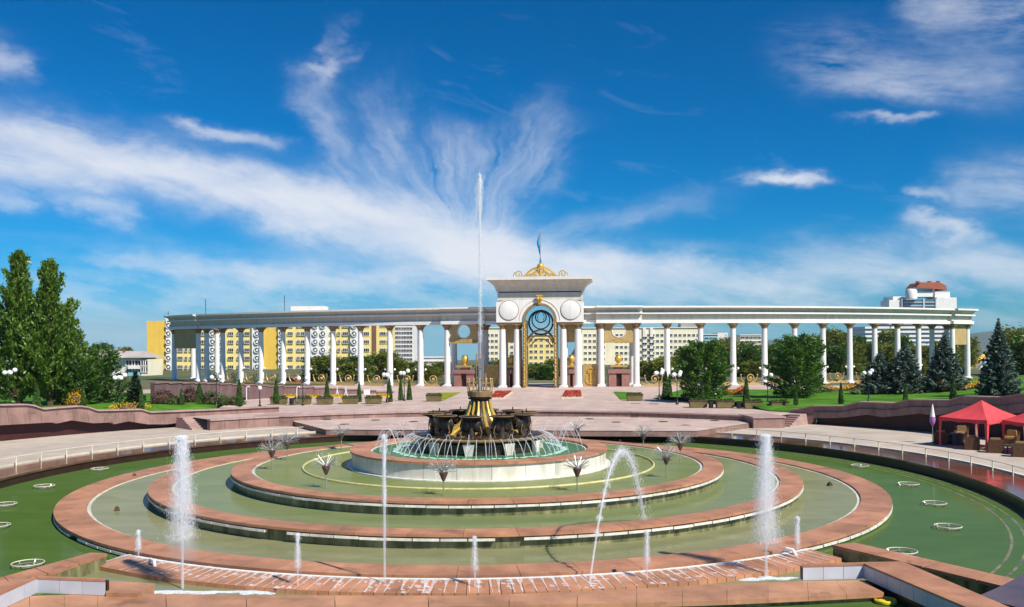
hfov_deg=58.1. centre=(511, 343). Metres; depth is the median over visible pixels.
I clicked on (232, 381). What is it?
scroll railing
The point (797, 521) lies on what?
water jet
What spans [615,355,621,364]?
urn
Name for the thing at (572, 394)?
flower bed
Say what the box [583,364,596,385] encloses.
relief screen
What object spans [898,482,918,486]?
light hoop
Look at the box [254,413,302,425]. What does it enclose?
granite block
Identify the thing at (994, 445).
wicker armchair
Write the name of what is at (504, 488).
pipe ring
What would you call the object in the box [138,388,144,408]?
thuja
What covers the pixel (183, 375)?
ground
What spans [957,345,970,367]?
background tree
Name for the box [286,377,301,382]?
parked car
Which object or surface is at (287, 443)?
dandelion spray
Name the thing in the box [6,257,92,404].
poplar tree
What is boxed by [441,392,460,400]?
lawn
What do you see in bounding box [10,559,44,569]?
light hoop
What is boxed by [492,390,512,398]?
flower bed
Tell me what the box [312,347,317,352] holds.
lattice window
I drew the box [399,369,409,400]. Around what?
street lamp
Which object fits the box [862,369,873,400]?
street lamp
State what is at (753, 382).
scroll railing
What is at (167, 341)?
lattice window
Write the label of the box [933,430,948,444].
wicker armchair
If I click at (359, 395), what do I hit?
thuja
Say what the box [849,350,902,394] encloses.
blue spruce
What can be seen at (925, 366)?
background tree
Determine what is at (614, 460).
arching jet
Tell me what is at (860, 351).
background tree
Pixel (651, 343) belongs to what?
cream building
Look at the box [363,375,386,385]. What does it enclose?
scroll railing
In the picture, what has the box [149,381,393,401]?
granite wall
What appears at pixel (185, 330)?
colonnade
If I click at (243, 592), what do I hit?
foam
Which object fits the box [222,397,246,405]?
shrub
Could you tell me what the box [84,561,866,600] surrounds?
channel water
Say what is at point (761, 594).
deck
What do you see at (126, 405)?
flower bed
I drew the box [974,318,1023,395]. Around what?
blue spruce
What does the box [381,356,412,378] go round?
background tree
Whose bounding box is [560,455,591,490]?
dandelion spray
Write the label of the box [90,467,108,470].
light hoop
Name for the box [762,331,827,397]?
broadleaf tree
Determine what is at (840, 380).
scroll railing
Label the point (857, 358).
background tree
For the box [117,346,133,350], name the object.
background tree
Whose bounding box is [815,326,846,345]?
background tree
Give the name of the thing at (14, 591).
tiled wall
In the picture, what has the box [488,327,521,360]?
cream building
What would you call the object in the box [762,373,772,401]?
street lamp
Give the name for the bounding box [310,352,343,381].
background tree
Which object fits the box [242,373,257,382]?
scroll railing
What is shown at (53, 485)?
light hoop
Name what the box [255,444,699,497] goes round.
pool water
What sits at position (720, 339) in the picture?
background tree
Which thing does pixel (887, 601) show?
pond lamp
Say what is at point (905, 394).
thuja
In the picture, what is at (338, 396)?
flower stand
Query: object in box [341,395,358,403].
planter
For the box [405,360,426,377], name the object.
background tree
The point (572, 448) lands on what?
pool water
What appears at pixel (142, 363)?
white house
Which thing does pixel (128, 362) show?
window
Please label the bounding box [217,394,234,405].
shrub
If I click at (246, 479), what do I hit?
fountain basin
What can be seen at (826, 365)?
background tree
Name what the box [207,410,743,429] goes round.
terrace wall
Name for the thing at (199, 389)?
thuja
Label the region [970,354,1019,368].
road bridge
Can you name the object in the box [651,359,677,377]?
background tree
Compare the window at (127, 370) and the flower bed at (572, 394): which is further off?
the window at (127, 370)
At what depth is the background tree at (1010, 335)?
164.50 m
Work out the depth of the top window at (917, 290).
522.44 m
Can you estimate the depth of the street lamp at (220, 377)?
87.92 m
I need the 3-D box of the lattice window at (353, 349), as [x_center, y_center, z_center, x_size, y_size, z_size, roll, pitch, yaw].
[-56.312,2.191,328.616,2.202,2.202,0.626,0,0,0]
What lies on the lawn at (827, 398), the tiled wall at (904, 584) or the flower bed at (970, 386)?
the flower bed at (970, 386)
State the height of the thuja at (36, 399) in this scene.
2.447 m
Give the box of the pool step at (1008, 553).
[708,446,1012,573]
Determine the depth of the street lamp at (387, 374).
92.16 m
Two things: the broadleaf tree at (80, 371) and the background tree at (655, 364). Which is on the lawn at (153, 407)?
the broadleaf tree at (80, 371)
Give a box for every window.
[126,360,134,365]
[126,367,134,371]
[132,360,140,364]
[165,339,170,344]
[165,347,170,352]
[165,364,170,369]
[312,339,317,344]
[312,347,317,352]
[320,339,325,344]
[320,347,325,352]
[351,339,356,344]
[351,347,356,352]
[917,290,932,291]
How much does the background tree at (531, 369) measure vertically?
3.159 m
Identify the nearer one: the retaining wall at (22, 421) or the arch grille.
the retaining wall at (22, 421)
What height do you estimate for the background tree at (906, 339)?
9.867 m
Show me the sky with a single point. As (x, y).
(169, 157)
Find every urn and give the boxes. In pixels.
[461,355,467,364]
[508,355,513,364]
[568,355,574,364]
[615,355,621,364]
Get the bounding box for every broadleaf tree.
[54,356,105,404]
[73,345,131,402]
[673,338,734,400]
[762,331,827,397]
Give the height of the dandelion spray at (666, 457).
1.712 m
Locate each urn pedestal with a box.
[453,365,475,386]
[506,365,513,386]
[567,365,574,386]
[606,365,630,386]
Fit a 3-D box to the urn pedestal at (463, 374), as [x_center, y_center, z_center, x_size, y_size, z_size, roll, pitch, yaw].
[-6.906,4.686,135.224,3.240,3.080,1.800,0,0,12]
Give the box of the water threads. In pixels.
[376,419,582,458]
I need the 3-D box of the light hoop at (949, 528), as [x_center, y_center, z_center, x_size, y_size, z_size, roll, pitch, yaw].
[17.805,7.503,37.634,1.072,0.188,1.072,0,0,-32]
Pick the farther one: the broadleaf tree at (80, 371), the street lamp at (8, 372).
the broadleaf tree at (80, 371)
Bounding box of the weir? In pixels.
[100,548,841,596]
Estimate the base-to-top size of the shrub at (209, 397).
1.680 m
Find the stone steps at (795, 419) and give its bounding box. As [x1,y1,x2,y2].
[781,413,807,426]
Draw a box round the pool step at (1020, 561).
[706,445,1023,576]
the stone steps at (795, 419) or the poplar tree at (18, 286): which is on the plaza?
the stone steps at (795, 419)
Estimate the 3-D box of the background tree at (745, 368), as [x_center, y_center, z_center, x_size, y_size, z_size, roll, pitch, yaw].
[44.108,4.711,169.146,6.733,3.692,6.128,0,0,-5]
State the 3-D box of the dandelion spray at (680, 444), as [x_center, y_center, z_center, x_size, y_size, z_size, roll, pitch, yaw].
[9.149,5.536,49.996,1.560,1.712,1.554,0,0,19]
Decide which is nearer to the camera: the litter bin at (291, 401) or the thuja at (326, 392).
the litter bin at (291, 401)
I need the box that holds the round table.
[948,433,963,444]
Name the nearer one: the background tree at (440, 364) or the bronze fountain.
the bronze fountain
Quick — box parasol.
[929,404,935,443]
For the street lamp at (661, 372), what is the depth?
92.89 m
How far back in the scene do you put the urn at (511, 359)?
133.32 m
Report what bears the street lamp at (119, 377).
on the lawn at (153, 407)
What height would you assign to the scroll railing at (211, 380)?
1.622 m
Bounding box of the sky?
[0,0,1023,421]
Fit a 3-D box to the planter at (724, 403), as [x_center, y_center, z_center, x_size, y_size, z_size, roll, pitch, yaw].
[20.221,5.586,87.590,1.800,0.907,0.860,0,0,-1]
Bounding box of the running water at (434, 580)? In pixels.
[107,549,835,593]
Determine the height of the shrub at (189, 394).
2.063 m
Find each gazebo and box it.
[938,400,1023,448]
[1001,413,1023,448]
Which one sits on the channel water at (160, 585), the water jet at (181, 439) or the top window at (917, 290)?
the water jet at (181, 439)
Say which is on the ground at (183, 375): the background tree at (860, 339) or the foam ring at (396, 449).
the background tree at (860, 339)
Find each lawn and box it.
[0,387,243,410]
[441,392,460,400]
[614,392,631,399]
[657,375,1023,410]
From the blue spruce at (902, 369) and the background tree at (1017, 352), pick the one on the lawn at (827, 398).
the blue spruce at (902, 369)
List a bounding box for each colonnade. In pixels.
[164,307,496,386]
[584,305,978,386]
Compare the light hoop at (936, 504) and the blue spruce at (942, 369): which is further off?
the blue spruce at (942, 369)
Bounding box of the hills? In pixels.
[571,328,1020,356]
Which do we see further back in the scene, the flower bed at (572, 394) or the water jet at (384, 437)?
the flower bed at (572, 394)
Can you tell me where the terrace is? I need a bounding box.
[122,383,844,418]
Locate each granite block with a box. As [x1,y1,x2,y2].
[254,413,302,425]
[739,413,785,427]
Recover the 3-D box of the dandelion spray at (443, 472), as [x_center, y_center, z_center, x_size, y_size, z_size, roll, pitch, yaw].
[-2.907,5.599,39.140,1.554,1.712,1.560,0,0,0]
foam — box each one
[154,590,275,594]
[739,576,797,580]
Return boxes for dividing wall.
[0,553,106,595]
[832,542,1012,594]
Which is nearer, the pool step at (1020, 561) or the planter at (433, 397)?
the pool step at (1020, 561)
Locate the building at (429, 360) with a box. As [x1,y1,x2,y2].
[417,356,451,365]
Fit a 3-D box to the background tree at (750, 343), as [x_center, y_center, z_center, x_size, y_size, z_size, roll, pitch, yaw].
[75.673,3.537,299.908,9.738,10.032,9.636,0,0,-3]
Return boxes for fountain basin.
[53,444,892,577]
[147,444,803,548]
[231,439,723,515]
[347,436,610,481]
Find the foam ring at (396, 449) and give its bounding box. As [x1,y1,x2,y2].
[393,442,568,459]
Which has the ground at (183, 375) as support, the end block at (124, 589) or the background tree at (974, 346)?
the background tree at (974, 346)
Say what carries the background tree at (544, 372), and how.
on the ground at (183, 375)
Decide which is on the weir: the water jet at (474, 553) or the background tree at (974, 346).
the water jet at (474, 553)
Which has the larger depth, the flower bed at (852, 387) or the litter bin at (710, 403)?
the flower bed at (852, 387)
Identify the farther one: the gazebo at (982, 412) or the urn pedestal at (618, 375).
the urn pedestal at (618, 375)
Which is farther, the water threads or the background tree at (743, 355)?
the background tree at (743, 355)
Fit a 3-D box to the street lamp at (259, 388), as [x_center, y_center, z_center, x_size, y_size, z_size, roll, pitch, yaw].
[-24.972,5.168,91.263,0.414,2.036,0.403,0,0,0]
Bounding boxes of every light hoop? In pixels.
[0,501,17,507]
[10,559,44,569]
[33,484,54,488]
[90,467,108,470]
[851,464,867,467]
[886,547,917,555]
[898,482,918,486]
[922,500,946,506]
[934,523,962,530]
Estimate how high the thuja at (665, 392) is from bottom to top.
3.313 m
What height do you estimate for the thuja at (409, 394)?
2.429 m
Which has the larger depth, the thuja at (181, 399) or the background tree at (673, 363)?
the background tree at (673, 363)
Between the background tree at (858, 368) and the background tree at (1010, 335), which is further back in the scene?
the background tree at (858, 368)
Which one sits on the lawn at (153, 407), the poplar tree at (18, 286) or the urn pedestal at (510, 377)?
the poplar tree at (18, 286)
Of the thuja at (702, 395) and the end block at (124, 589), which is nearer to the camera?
the end block at (124, 589)
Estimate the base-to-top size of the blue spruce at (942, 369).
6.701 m
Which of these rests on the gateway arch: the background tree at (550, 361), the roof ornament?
the roof ornament
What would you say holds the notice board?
on the terrace
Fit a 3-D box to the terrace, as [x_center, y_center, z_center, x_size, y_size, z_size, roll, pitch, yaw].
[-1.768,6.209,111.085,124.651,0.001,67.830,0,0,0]
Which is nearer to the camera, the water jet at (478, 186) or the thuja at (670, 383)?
the water jet at (478, 186)
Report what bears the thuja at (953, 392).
on the lawn at (827, 398)
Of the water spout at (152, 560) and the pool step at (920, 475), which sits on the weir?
the water spout at (152, 560)
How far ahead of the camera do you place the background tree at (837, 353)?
191.76 m
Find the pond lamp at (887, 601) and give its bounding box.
[874,596,896,605]
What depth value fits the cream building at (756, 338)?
470.00 m
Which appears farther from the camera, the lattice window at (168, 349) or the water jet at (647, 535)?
the lattice window at (168, 349)
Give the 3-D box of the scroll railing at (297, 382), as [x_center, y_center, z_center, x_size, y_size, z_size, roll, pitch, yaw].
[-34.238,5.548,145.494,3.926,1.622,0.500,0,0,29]
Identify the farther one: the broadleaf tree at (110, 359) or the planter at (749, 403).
the broadleaf tree at (110, 359)
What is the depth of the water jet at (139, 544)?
32.23 m
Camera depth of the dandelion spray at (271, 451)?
47.46 m
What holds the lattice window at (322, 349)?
in the apartment building at (159, 337)
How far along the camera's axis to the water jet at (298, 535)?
28.48 m
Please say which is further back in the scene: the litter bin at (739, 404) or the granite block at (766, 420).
the litter bin at (739, 404)
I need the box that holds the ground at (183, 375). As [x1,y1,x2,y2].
[102,354,989,389]
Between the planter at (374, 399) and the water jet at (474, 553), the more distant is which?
the planter at (374, 399)
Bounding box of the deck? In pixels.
[8,580,883,606]
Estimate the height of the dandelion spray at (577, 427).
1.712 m
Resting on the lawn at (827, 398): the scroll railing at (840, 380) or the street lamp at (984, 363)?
the street lamp at (984, 363)
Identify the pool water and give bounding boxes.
[0,438,1023,606]
[91,462,856,564]
[175,456,776,529]
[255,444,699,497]
[373,440,584,459]
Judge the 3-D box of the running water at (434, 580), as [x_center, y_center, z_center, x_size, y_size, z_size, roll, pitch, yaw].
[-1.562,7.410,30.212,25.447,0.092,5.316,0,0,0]
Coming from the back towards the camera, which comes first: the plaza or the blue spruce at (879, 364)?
the blue spruce at (879, 364)
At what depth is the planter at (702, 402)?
88.12 m
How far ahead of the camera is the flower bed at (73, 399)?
86.63 m
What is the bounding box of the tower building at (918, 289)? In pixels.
[852,281,956,353]
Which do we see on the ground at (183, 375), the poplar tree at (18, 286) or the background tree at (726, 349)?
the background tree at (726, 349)
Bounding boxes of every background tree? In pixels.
[92,341,114,350]
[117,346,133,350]
[299,354,328,380]
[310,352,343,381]
[336,360,373,380]
[338,356,348,376]
[343,355,374,379]
[367,352,385,375]
[370,350,403,378]
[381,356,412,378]
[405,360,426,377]
[410,365,438,380]
[431,361,450,374]
[433,366,443,377]
[491,359,513,364]
[528,364,536,377]
[529,362,543,366]
[533,365,559,379]
[541,358,559,375]
[625,359,646,374]
[641,359,677,380]
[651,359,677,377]
[655,355,672,359]
[672,344,686,357]
[715,339,738,373]
[717,334,738,345]
[727,365,742,376]
[736,343,761,375]
[736,360,769,376]
[738,340,755,346]
[755,343,781,366]
[813,358,835,372]
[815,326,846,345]
[826,344,846,372]
[839,339,867,365]
[840,363,864,374]
[852,333,868,344]
[856,343,866,363]
[861,338,891,366]
[862,362,870,370]
[877,325,906,344]
[878,341,894,363]
[888,333,915,358]
[907,343,928,363]
[912,355,928,374]
[926,338,962,365]
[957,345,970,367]
[961,334,981,367]
[987,322,1023,369]
[1006,333,1023,374]
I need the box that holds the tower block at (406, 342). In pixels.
[395,325,416,362]
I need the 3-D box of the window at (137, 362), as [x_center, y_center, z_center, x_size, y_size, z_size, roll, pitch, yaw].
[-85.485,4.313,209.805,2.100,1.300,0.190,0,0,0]
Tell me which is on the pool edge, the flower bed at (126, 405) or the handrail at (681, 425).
the handrail at (681, 425)
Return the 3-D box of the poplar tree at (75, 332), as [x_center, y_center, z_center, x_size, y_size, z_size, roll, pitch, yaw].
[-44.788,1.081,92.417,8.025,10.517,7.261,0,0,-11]
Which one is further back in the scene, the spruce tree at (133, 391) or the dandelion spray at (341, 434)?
the spruce tree at (133, 391)
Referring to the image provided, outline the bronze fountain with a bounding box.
[414,354,545,456]
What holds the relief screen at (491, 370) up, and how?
on the terrace
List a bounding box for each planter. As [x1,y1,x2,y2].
[270,395,287,403]
[294,395,311,403]
[316,395,333,403]
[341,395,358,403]
[364,395,381,403]
[425,393,442,400]
[626,392,643,400]
[688,398,707,406]
[714,398,734,407]
[743,399,763,407]
[768,399,789,405]
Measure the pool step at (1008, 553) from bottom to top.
0.053 m
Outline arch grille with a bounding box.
[527,310,553,346]
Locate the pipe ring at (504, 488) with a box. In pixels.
[302,449,654,489]
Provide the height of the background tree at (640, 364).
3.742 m
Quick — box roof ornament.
[513,263,567,276]
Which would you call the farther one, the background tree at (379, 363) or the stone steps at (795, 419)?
the background tree at (379, 363)
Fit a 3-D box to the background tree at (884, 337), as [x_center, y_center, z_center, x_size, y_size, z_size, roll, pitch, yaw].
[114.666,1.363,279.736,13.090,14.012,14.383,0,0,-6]
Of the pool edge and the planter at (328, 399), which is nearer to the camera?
the pool edge
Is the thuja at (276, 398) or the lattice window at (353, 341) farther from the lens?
the lattice window at (353, 341)
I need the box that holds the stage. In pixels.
[293,416,750,436]
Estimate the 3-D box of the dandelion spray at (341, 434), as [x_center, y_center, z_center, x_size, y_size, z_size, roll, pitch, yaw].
[-10.460,5.639,56.572,1.560,1.712,1.554,0,0,-30]
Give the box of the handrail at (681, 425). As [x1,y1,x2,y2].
[0,425,1023,475]
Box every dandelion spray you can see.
[258,439,283,469]
[277,430,299,459]
[312,452,341,488]
[332,424,352,449]
[428,458,456,495]
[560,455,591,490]
[568,420,587,435]
[633,425,652,450]
[648,444,678,477]
[670,432,692,461]
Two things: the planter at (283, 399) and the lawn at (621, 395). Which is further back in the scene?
the lawn at (621, 395)
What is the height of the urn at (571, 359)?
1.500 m
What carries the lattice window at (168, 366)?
in the apartment building at (159, 337)
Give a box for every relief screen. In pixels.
[485,364,498,385]
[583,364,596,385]
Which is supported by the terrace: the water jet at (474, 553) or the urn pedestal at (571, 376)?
the urn pedestal at (571, 376)
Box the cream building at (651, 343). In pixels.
[581,323,697,364]
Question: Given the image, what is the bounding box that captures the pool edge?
[0,431,1023,606]
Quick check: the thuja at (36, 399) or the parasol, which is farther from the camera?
the thuja at (36, 399)
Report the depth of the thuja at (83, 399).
82.87 m
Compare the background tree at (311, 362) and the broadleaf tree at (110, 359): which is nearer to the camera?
the broadleaf tree at (110, 359)
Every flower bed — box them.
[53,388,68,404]
[64,389,86,405]
[109,402,150,408]
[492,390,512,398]
[561,390,581,398]
[723,385,743,394]
[820,383,859,391]
[934,380,981,390]
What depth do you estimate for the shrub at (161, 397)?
88.45 m
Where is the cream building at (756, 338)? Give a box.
[736,334,760,345]
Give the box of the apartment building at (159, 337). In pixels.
[147,295,394,370]
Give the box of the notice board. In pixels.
[364,390,369,394]
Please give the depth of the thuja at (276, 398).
91.29 m
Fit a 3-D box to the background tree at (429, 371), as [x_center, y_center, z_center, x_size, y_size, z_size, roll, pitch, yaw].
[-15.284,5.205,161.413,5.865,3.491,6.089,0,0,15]
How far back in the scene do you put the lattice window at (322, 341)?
328.53 m
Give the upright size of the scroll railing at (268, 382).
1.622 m
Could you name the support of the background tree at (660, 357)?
on the ground at (183, 375)
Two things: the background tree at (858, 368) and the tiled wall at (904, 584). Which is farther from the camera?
the background tree at (858, 368)
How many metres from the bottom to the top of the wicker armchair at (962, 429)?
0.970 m
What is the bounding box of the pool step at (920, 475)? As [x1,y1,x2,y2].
[705,444,1023,519]
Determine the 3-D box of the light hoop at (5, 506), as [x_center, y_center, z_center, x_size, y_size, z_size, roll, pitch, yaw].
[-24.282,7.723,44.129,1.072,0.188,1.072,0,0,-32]
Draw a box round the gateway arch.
[486,276,592,387]
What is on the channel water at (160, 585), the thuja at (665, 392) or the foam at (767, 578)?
the foam at (767, 578)
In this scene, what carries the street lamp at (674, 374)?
on the terrace
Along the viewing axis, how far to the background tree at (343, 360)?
182.17 m
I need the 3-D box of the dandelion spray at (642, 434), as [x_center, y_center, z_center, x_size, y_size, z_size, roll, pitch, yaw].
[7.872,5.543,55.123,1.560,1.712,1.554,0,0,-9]
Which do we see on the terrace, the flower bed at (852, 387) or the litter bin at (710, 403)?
the litter bin at (710, 403)
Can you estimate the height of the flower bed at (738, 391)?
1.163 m
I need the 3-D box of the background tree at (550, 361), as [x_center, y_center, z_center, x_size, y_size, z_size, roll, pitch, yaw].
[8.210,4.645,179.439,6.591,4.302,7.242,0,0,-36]
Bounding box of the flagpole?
[537,232,541,262]
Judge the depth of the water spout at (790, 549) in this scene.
32.21 m
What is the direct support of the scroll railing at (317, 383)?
on the terrace
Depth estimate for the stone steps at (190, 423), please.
78.96 m
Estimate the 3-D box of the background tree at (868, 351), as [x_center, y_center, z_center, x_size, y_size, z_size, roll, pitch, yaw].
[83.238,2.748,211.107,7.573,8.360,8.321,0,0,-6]
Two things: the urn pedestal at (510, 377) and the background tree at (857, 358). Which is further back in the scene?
the background tree at (857, 358)
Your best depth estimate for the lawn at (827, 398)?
95.52 m
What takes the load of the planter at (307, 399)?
on the terrace
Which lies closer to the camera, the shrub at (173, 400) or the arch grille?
the shrub at (173, 400)
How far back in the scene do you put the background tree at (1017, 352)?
157.86 m
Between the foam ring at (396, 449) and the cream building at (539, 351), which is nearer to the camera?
the foam ring at (396, 449)
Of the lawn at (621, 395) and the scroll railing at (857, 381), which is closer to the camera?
the lawn at (621, 395)
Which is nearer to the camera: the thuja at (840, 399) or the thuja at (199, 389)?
the thuja at (840, 399)
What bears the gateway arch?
on the terrace
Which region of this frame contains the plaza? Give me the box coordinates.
[0,422,1023,473]
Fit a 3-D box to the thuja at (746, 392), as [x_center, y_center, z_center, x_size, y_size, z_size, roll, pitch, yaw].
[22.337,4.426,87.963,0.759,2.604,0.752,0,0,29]
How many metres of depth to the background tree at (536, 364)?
186.34 m
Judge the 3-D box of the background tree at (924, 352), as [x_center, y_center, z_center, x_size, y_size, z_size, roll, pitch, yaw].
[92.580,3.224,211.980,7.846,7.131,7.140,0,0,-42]
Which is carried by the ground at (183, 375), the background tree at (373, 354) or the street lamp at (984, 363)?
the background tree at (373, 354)
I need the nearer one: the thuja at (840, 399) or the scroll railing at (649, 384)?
the thuja at (840, 399)
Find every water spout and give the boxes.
[147,558,155,566]
[782,547,796,555]
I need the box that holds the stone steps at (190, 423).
[175,417,206,429]
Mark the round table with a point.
(955, 438)
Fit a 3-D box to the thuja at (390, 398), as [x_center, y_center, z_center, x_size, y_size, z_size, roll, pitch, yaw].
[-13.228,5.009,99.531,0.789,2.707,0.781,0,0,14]
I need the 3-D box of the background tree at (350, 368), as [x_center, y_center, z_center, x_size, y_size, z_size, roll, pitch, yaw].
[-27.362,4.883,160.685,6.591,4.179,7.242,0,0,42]
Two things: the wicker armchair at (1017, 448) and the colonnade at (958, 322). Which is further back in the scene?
the colonnade at (958, 322)
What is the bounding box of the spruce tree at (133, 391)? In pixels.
[124,370,146,403]
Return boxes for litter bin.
[289,398,293,404]
[708,401,713,407]
[736,401,741,407]
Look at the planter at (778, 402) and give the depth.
85.51 m
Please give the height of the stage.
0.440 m
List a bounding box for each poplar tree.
[0,249,65,403]
[0,329,11,385]
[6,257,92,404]
[40,303,102,397]
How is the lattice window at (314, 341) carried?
in the apartment building at (159, 337)
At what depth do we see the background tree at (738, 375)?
171.17 m
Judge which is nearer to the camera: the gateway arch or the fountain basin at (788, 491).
the fountain basin at (788, 491)
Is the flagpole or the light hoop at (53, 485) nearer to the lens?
the light hoop at (53, 485)
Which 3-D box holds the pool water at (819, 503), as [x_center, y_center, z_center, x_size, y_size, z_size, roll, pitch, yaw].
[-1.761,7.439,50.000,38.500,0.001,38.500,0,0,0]
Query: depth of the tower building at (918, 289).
519.59 m
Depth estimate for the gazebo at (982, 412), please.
61.30 m
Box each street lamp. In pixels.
[2,368,17,403]
[112,373,126,408]
[210,375,222,406]
[258,386,261,405]
[297,376,308,404]
[382,370,392,401]
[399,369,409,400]
[654,369,664,399]
[672,370,681,403]
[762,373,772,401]
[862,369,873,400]
[982,361,993,395]
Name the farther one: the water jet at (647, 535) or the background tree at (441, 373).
the background tree at (441, 373)
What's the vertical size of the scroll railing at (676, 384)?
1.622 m
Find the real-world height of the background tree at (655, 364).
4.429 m
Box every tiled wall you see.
[0,575,108,606]
[800,561,1007,606]
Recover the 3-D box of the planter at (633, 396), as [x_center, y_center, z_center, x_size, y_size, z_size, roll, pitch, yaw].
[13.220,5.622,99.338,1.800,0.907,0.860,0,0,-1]
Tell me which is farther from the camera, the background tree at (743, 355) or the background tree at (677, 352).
the background tree at (677, 352)
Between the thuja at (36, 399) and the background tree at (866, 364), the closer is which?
the thuja at (36, 399)
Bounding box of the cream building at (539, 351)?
[528,334,553,363]
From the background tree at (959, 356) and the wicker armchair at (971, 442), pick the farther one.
the background tree at (959, 356)
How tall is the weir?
0.490 m
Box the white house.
[86,350,163,375]
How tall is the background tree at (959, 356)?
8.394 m
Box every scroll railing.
[207,372,219,381]
[224,373,237,382]
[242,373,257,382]
[262,374,279,383]
[285,374,301,383]
[309,374,329,384]
[335,375,357,384]
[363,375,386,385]
[393,375,416,385]
[423,375,443,385]
[640,375,662,385]
[671,376,697,385]
[737,374,761,384]
[826,372,847,382]
[853,372,864,382]
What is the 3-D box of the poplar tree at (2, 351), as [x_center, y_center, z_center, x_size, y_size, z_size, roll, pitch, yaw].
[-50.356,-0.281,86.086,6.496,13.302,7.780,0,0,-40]
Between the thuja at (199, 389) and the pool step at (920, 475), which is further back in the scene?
the thuja at (199, 389)
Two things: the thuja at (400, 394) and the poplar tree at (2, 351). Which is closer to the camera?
the poplar tree at (2, 351)
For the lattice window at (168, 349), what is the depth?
328.53 m
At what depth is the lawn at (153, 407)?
87.22 m
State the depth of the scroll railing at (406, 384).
137.44 m
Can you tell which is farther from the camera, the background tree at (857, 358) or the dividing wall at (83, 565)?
the background tree at (857, 358)
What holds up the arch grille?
attached to the gateway arch
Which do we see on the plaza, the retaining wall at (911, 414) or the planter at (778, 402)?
the retaining wall at (911, 414)
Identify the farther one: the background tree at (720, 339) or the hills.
the hills
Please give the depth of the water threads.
47.56 m
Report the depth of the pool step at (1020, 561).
41.67 m
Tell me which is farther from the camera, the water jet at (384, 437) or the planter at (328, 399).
the planter at (328, 399)
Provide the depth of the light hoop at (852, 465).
56.22 m
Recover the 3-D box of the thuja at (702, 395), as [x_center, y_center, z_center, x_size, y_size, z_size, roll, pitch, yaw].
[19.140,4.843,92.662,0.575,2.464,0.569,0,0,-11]
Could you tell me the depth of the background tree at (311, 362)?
161.97 m
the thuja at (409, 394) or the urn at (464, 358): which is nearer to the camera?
the thuja at (409, 394)
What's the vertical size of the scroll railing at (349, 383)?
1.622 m
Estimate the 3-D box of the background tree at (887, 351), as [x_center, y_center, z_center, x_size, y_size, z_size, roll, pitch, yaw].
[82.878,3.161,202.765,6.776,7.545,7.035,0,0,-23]
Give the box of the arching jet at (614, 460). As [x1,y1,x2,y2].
[590,445,651,573]
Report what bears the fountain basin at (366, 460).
in the pool water at (286, 472)
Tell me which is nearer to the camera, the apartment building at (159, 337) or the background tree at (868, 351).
the background tree at (868, 351)
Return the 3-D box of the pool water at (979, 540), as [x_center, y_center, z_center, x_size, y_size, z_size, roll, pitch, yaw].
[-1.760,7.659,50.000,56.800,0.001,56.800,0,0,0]
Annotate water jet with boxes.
[135,530,143,549]
[161,434,198,587]
[295,533,301,584]
[380,434,388,550]
[471,536,479,570]
[475,174,484,333]
[646,530,649,578]
[750,433,783,566]
[794,517,800,557]
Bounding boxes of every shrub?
[149,388,173,403]
[166,395,185,404]
[183,386,198,402]
[196,389,225,404]
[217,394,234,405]
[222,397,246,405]
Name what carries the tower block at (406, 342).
on the ground at (183, 375)
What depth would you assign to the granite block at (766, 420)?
76.53 m
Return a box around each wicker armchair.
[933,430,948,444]
[954,425,968,436]
[964,435,979,449]
[986,437,1003,453]
[1004,430,1019,444]
[1011,441,1023,457]
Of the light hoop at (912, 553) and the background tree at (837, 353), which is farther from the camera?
the background tree at (837, 353)
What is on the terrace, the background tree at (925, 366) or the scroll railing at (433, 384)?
the scroll railing at (433, 384)
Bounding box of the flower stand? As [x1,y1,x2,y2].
[330,394,342,402]
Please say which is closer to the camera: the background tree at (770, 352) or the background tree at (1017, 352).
the background tree at (1017, 352)
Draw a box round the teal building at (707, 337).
[703,333,727,343]
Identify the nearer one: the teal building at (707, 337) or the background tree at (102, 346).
the background tree at (102, 346)
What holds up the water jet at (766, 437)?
on the channel water at (160, 585)
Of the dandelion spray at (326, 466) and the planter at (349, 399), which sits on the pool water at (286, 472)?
the dandelion spray at (326, 466)
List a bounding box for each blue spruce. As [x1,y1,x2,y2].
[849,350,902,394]
[880,341,932,394]
[923,331,971,391]
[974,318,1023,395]
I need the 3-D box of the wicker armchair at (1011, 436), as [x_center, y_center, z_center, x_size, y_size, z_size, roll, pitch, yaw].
[34.437,6.435,63.583,0.920,0.970,0.932,0,0,42]
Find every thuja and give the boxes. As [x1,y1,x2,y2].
[32,382,41,406]
[80,386,86,405]
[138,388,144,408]
[179,388,183,404]
[196,383,202,399]
[235,379,242,406]
[272,379,279,403]
[324,379,329,396]
[357,382,361,401]
[386,378,392,401]
[398,377,402,400]
[406,379,411,399]
[662,371,669,399]
[668,373,672,398]
[700,380,704,398]
[742,377,749,401]
[793,384,798,404]
[838,382,843,403]
[903,383,907,399]
[949,376,956,398]
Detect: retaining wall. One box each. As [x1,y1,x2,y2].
[0,404,279,440]
[790,393,1023,440]
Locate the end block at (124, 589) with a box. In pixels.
[106,581,153,596]
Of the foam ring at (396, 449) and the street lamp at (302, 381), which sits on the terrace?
the street lamp at (302, 381)
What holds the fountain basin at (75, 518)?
in the pool water at (979, 540)
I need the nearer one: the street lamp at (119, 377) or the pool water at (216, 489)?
the pool water at (216, 489)
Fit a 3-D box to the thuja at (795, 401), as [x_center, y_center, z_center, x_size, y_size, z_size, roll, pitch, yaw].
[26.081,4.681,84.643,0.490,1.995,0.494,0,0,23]
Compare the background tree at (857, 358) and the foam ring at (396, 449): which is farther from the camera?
the background tree at (857, 358)
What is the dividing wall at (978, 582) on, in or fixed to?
on the pool edge
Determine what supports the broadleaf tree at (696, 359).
on the terrace
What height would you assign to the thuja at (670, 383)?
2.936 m

